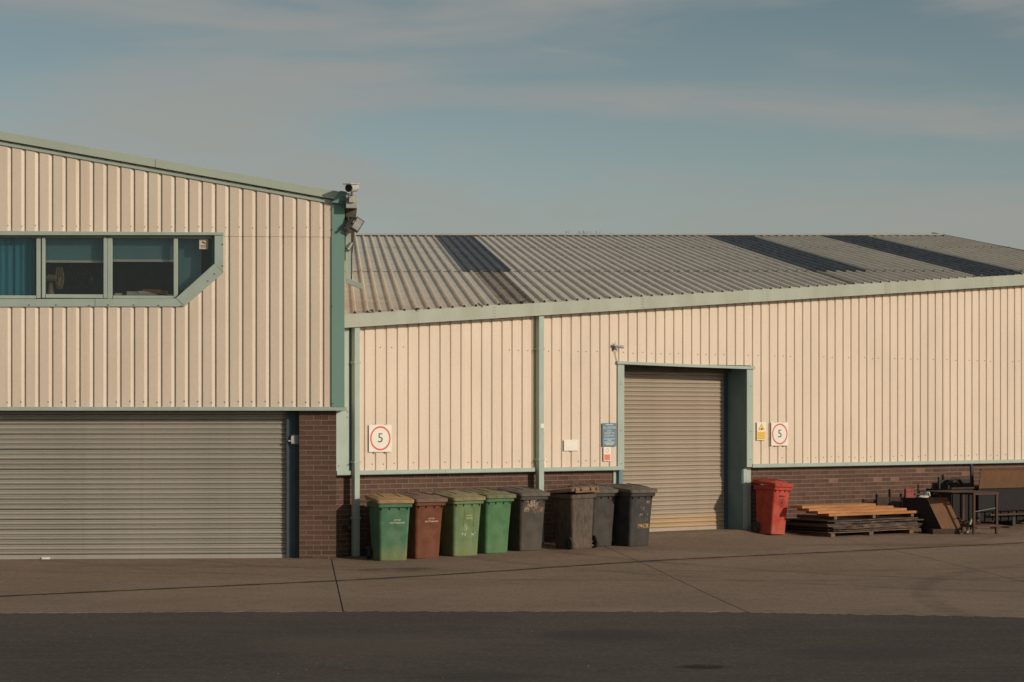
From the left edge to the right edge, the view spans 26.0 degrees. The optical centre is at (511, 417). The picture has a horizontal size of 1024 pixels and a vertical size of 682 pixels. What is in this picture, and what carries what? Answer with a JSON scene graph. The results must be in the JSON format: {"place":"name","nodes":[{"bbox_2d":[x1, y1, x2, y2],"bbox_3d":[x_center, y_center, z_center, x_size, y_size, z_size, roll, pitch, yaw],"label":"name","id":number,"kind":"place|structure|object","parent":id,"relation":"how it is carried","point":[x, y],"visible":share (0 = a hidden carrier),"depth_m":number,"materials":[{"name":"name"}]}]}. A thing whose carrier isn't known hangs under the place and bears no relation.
{"place":"outdoors","nodes":[
{"label":"outdoors","id":0,"kind":"place"},
{"bbox_2d":[0,611,1023,681],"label":"asphalt road","id":1,"kind":"structure","parent":0,"point":[473,646],"depth_m":20.48,"materials":[{"name":"grey asphalt"}]},
{"bbox_2d":[0,521,1023,617],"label":"concrete apron","id":2,"kind":"object","parent":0,"point":[944,580],"visible":0.66,"depth_m":28.86,"materials":[{"name":"grey concrete"}]},
{"bbox_2d":[0,131,362,559],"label":"clad hall","id":3,"kind":"structure","parent":2,"relation":"on","point":[144,427],"depth_m":33.18,"materials":[{"name":"beige metal"}]},
{"bbox_2d":[0,237,34,294],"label":"curtain","id":4,"kind":"object","parent":3,"relation":"hanging from","point":[17,266],"visible":1,"depth_m":33.10,"materials":[{"name":"teal fabric"}]},
{"bbox_2d":[46,266,63,293],"bbox_3d":[-6.867,-1.991,33.298,0.288,0.539,0.346,0,0,-4],"label":"desk fan","id":5,"kind":"object","parent":3,"relation":"on","point":[50,277],"visible":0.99,"depth_m":33.26,"materials":[{"name":"beige plastic"}]},
{"bbox_2d":[46,238,103,262],"bbox_3d":[-6.528,-2.526,33.167,0.863,0.442,0.024,0,0,-5],"label":"roller blind","id":6,"kind":"object","parent":3,"relation":"attached to","point":[74,250],"visible":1,"depth_m":33.16,"materials":[{"name":"teal fabric"}]},
{"bbox_2d":[54,263,98,288],"bbox_3d":[-6.607,-2.032,33.642,0.711,0.621,0.495,0,0,-4],"label":"potted plant","id":7,"kind":"object","parent":3,"relation":"in","point":[70,280],"visible":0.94,"depth_m":33.61,"materials":[{"name":"green plant"}]},
{"bbox_2d":[0,231,223,306],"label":"window","id":8,"kind":"structure","parent":3,"relation":"in","point":[114,277],"depth_m":33.08,"materials":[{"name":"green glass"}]},
{"bbox_2d":[113,238,173,261],"bbox_3d":[-5.526,-2.535,33.246,0.923,0.425,0.024,0,0,-5],"label":"roller blind","id":9,"kind":"object","parent":3,"relation":"attached to","point":[143,249],"visible":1,"depth_m":33.24,"materials":[{"name":"teal fabric"}]},
{"bbox_2d":[178,239,201,289],"bbox_3d":[-4.840,-2.330,33.380,0.347,0.835,0.008,0,0,-5],"label":"roller blind","id":10,"kind":"object","parent":3,"relation":"attached to","point":[189,262],"visible":0.79,"depth_m":33.38,"materials":[{"name":"teal fabric"}]},
{"bbox_2d":[199,239,207,248],"bbox_3d":[-4.606,-2.587,33.192,0.132,0.152,0.004,0,0,-4],"label":"window sticker","id":11,"kind":"object","parent":3,"relation":"attached to","point":[203,243],"depth_m":33.19,"materials":[{"name":"paper"}]},
{"bbox_2d":[288,435,298,443],"bbox_3d":[-3.282,0.338,33.400,0.170,0.140,0.081,0,0,-5],"label":"shutter key box","id":12,"kind":"object","parent":3,"relation":"attached to","point":[294,439],"visible":1,"depth_m":33.37,"materials":[{"name":"grey metal"}]},
{"bbox_2d":[342,183,358,202],"bbox_3d":[-2.452,-3.348,33.063,0.265,0.303,0.313,0,0,21],"label":"security camera","id":13,"kind":"object","parent":3,"relation":"attached to","point":[351,187],"visible":1,"depth_m":33.02,"materials":[{"name":"white plastic"}]},
{"bbox_2d":[342,216,363,232],"bbox_3d":[-2.386,-2.874,33.180,0.253,0.271,0.131,34,-20,-12],"label":"floodlight","id":14,"kind":"object","parent":3,"relation":"attached to","point":[357,224],"visible":1,"depth_m":33.15,"materials":[{"name":"black metal"}]},
{"bbox_2d":[331,560,343,611],"bbox_3d":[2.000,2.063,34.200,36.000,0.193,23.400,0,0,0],"label":"expansion joint","id":15,"kind":"object","parent":2,"relation":"attached to","point":[337,587],"visible":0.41,"depth_m":27.75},
{"bbox_2d":[365,493,413,560],"bbox_3d":[-1.847,1.642,33.343,0.585,0.993,0.796,0,0,-19],"label":"wheelie bin","id":16,"kind":"object","parent":2,"relation":"on","point":[389,518],"visible":1,"depth_m":33.09,"materials":[{"name":"green plastic"}]},
{"bbox_2d":[397,491,447,558],"bbox_3d":[-1.409,1.633,33.706,0.585,0.994,0.796,0,0,-34],"label":"wheelie bin","id":17,"kind":"object","parent":2,"relation":"on","point":[425,519],"visible":0.88,"depth_m":33.45,"materials":[{"name":"brown plastic"}]},
{"bbox_2d":[432,489,485,555],"bbox_3d":[-0.830,1.616,34.107,0.585,1.002,0.796,0,0,-30],"label":"wheelie bin","id":18,"kind":"object","parent":2,"relation":"on","point":[459,531],"visible":0.88,"depth_m":33.87,"materials":[{"name":"green plastic"}]},
{"bbox_2d":[463,488,515,552],"bbox_3d":[-0.377,1.605,34.554,0.585,0.994,0.796,0,0,-36],"label":"wheelie bin","id":19,"kind":"object","parent":2,"relation":"on","point":[495,509],"visible":0.68,"depth_m":34.30,"materials":[{"name":"green plastic"}]},
{"bbox_2d":[11,542,1001,681],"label":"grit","id":20,"kind":"object","parent":2,"relation":"on","point":[591,620],"visible":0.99,"depth_m":25.38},
{"bbox_2d":[497,486,549,550],"bbox_3d":[0.166,1.589,34.954,0.573,0.994,0.796,0,0,-33],"label":"wheelie bin","id":21,"kind":"object","parent":2,"relation":"on","point":[526,519],"visible":0.76,"depth_m":34.71,"materials":[{"name":"grey plastic"}]},
{"bbox_2d":[297,527,749,558],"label":"weeds","id":22,"kind":"object","parent":2,"relation":"on","point":[364,555],"visible":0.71,"depth_m":33.79,"materials":[{"name":"green plant"}]},
{"bbox_2d":[546,485,599,549],"bbox_3d":[0.974,1.578,35.175,0.550,0.992,0.796,-2,1,-35],"label":"wheelie bin","id":23,"kind":"object","parent":2,"relation":"on","point":[572,509],"visible":0.98,"depth_m":34.99,"materials":[{"name":"grey plastic"}]},
{"bbox_2d":[568,483,619,545],"bbox_3d":[1.301,1.564,35.679,0.550,0.994,0.796,0,0,-34],"label":"wheelie bin","id":24,"kind":"object","parent":2,"relation":"on","point":[603,506],"visible":0.51,"depth_m":35.45,"materials":[{"name":"grey plastic"}]},
{"bbox_2d":[606,483,657,545],"bbox_3d":[1.890,1.564,35.741,0.573,0.994,0.796,0,0,-37],"label":"wheelie bin","id":25,"kind":"object","parent":2,"relation":"on","point":[632,514],"visible":0.92,"depth_m":35.52,"materials":[{"name":"black plastic"}]},
{"bbox_2d":[750,478,793,534],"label":"wheelie bin","id":26,"kind":"object","parent":2,"relation":"on","point":[772,496],"visible":1,"depth_m":38.26,"materials":[{"name":"red plastic"}]},
{"bbox_2d":[785,516,923,536],"bbox_3d":[6.057,1.919,39.287,2.527,0.287,1.288,0,0,-36],"label":"board stack","id":27,"kind":"object","parent":2,"relation":"on","point":[850,525],"visible":0.97,"depth_m":38.73,"materials":[{"name":"brown wood"}]},
{"bbox_2d":[797,514,836,519],"bbox_3d":[5.312,1.740,38.718,0.070,0.060,0.930,0,0,-36],"label":"spacer batten","id":28,"kind":"object","parent":27,"relation":"on","point":[816,517],"visible":1,"depth_m":38.67,"materials":[{"name":"brown wood"}]},
{"bbox_2d":[817,510,917,515],"bbox_3d":[6.332,1.685,39.056,2.399,0.047,0.300,0,0,-36],"label":"timber","id":29,"kind":"object","parent":28,"relation":"on","point":[873,513],"visible":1,"depth_m":38.80,"materials":[{"name":"brown wood"}]},
{"bbox_2d":[806,508,906,513],"bbox_3d":[6.036,1.637,38.875,2.180,0.047,0.300,0,0,-36],"label":"timber","id":30,"kind":"object","parent":29,"relation":"on","point":[856,511],"visible":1,"depth_m":38.66,"materials":[{"name":"brown wood"}]},
{"bbox_2d":[797,505,893,510],"bbox_3d":[5.824,1.589,38.749,2.052,0.047,0.300,0,0,-36],"label":"timber","id":31,"kind":"object","parent":30,"relation":"on","point":[850,508],"visible":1,"depth_m":38.56,"materials":[{"name":"brown wood"}]},
{"bbox_2d":[790,503,875,508],"bbox_3d":[5.589,1.540,38.620,1.780,0.047,0.300,0,0,-37],"label":"timber","id":32,"kind":"object","parent":31,"relation":"on","point":[833,505],"visible":1,"depth_m":38.51,"materials":[{"name":"brown wood"}]},
{"bbox_2d":[839,515,875,517],"bbox_3d":[6.068,1.740,39.276,0.070,0.060,0.930,0,0,-36],"label":"spacer batten","id":33,"kind":"object","parent":27,"relation":"on","point":[866,516],"visible":0.59,"depth_m":39.06,"materials":[{"name":"brown wood"}]},
{"bbox_2d":[884,513,913,516],"bbox_3d":[6.841,1.740,39.846,0.070,0.060,0.930,0,0,-36],"label":"spacer batten","id":34,"kind":"object","parent":27,"relation":"on","point":[909,515],"visible":0.51,"depth_m":39.62,"materials":[{"name":"brown wood"}]},
{"bbox_2d":[864,489,926,516],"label":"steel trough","id":35,"kind":"object","parent":2,"relation":"on","point":[895,502],"visible":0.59,"depth_m":40.15,"materials":[{"name":"metal"}]},
{"bbox_2d":[901,497,961,533],"bbox_3d":[7.457,1.744,39.514,0.876,0.645,0.636,0,0,-14],"label":"rusty steel chute","id":36,"kind":"object","parent":2,"relation":"on","point":[937,515],"visible":1,"depth_m":39.38,"materials":[{"name":"brown metal"}]},
{"bbox_2d":[924,490,998,534],"bbox_3d":[7.948,1.693,39.551,1.004,0.752,1.014,0,0,-26],"label":"steel frame stand","id":37,"kind":"object","parent":2,"relation":"on","point":[973,493],"visible":0.84,"depth_m":39.31,"materials":[{"name":"brown metal"}]},
{"bbox_2d":[940,479,969,488],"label":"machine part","id":38,"kind":"object","parent":37,"relation":"on","point":[944,483],"visible":0.21,"depth_m":41.58,"materials":[{"name":"black metal"}]},
{"bbox_2d":[947,477,963,488],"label":"steel rim ring","id":39,"kind":"object","parent":37,"relation":"on","point":[959,480],"visible":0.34,"depth_m":41.37,"materials":[{"name":"black metal"}]},
{"bbox_2d":[958,519,971,533],"bbox_3d":[8.023,1.938,39.245,0.280,0.260,0.060,0,0,-19],"label":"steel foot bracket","id":40,"kind":"object","parent":2,"relation":"on","point":[968,529],"visible":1,"depth_m":39.24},
{"bbox_2d":[970,464,973,486],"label":"steel post","id":41,"kind":"object","parent":2,"relation":"on","point":[971,476],"visible":0.27,"depth_m":41.29,"materials":[{"name":"grey metal"}]},
{"bbox_2d":[926,487,1023,521],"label":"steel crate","id":42,"kind":"object","parent":2,"relation":"on","point":[954,500],"visible":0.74,"depth_m":40.97,"materials":[{"name":"brown metal"}]},
{"bbox_2d":[975,468,1023,525],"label":"steel skip","id":43,"kind":"object","parent":2,"relation":"on","point":[1007,484],"visible":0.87,"depth_m":41.38,"materials":[{"name":"brown metal"}]},
{"bbox_2d":[0,0,1023,290],"label":"sky","id":44,"kind":"structure","parent":0,"point":[446,116],"materials":[{"name":"blue"}]},
{"label":"ground","id":45,"kind":"structure","parent":0,"visible":0},
{"bbox_2d":[336,233,1023,556],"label":"clad hall","id":46,"kind":"structure","parent":45,"relation":"on","point":[867,366],"depth_m":38.84,"materials":[{"name":"metal"}]},
{"bbox_2d":[369,424,391,452],"bbox_3d":[-2.025,0.330,34.050,0.415,0.438,0.033,0,0,-36],"label":"speed limit sign","id":47,"kind":"object","parent":46,"relation":"attached to","point":[380,438],"visible":1,"depth_m":34.04,"materials":[{"name":"grey metal"}]},
{"bbox_2d":[564,440,578,450],"bbox_3d":[0.966,0.460,36.243,0.302,0.179,0.006,0,0,-36],"label":"blank plate","id":48,"kind":"object","parent":46,"relation":"attached to","point":[571,445],"visible":1,"depth_m":36.24,"materials":[{"name":"white plastic"}]},
{"bbox_2d":[603,447,610,460],"bbox_3d":[1.571,0.609,36.688,0.155,0.234,0.008,0,0,-36],"label":"smoking notice","id":49,"kind":"object","parent":46,"relation":"attached to","point":[606,453],"visible":1,"depth_m":36.68,"materials":[{"name":"white plastic"}]},
{"bbox_2d":[602,423,615,446],"bbox_3d":[1.609,0.291,36.715,0.293,0.386,0.009,0,0,-36],"label":"visitor notice","id":50,"kind":"object","parent":46,"relation":"attached to","point":[608,434],"visible":1,"depth_m":36.70,"materials":[{"name":"blue plastic"}]},
{"bbox_2d":[613,341,623,360],"bbox_3d":[1.755,-1.075,36.786,0.194,0.361,0.104,0,0,-18],"label":"wall camera","id":51,"kind":"object","parent":46,"relation":"attached to","point":[615,346],"depth_m":36.76,"materials":[{"name":"white plastic"}]},
{"bbox_2d":[757,422,765,439],"bbox_3d":[4.347,0.246,38.734,0.211,0.312,0.009,0,0,-37],"label":"warning sign","id":52,"kind":"object","parent":46,"relation":"attached to","point":[761,430],"visible":1,"depth_m":38.73,"materials":[{"name":"yellow plastic"}]},
{"bbox_2d":[771,422,787,446],"bbox_3d":[4.693,0.300,39.003,0.408,0.431,0.033,0,0,-36],"label":"speed limit sign","id":53,"kind":"object","parent":46,"relation":"attached to","point":[779,433],"visible":1,"depth_m":38.99,"materials":[{"name":"grey metal"}]},
{"label":"notebook","id":54,"kind":"object","parent":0,"visible":0},
{"bbox_2d":[126,291,157,295],"bbox_3d":[-5.553,-1.840,33.342,0.460,0.070,0.240,2,0,-10],"label":"paper stack","id":55,"kind":"object","parent":54,"relation":"on","point":[131,293],"visible":0.8,"depth_m":33.22,"materials":[{"name":"white paper"}]},
{"bbox_2d":[142,289,163,292],"bbox_3d":[-5.392,-1.886,33.354,0.270,0.055,0.220,3,0,7],"label":"folder","id":56,"kind":"object","parent":55,"relation":"on","point":[152,290],"visible":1,"depth_m":33.24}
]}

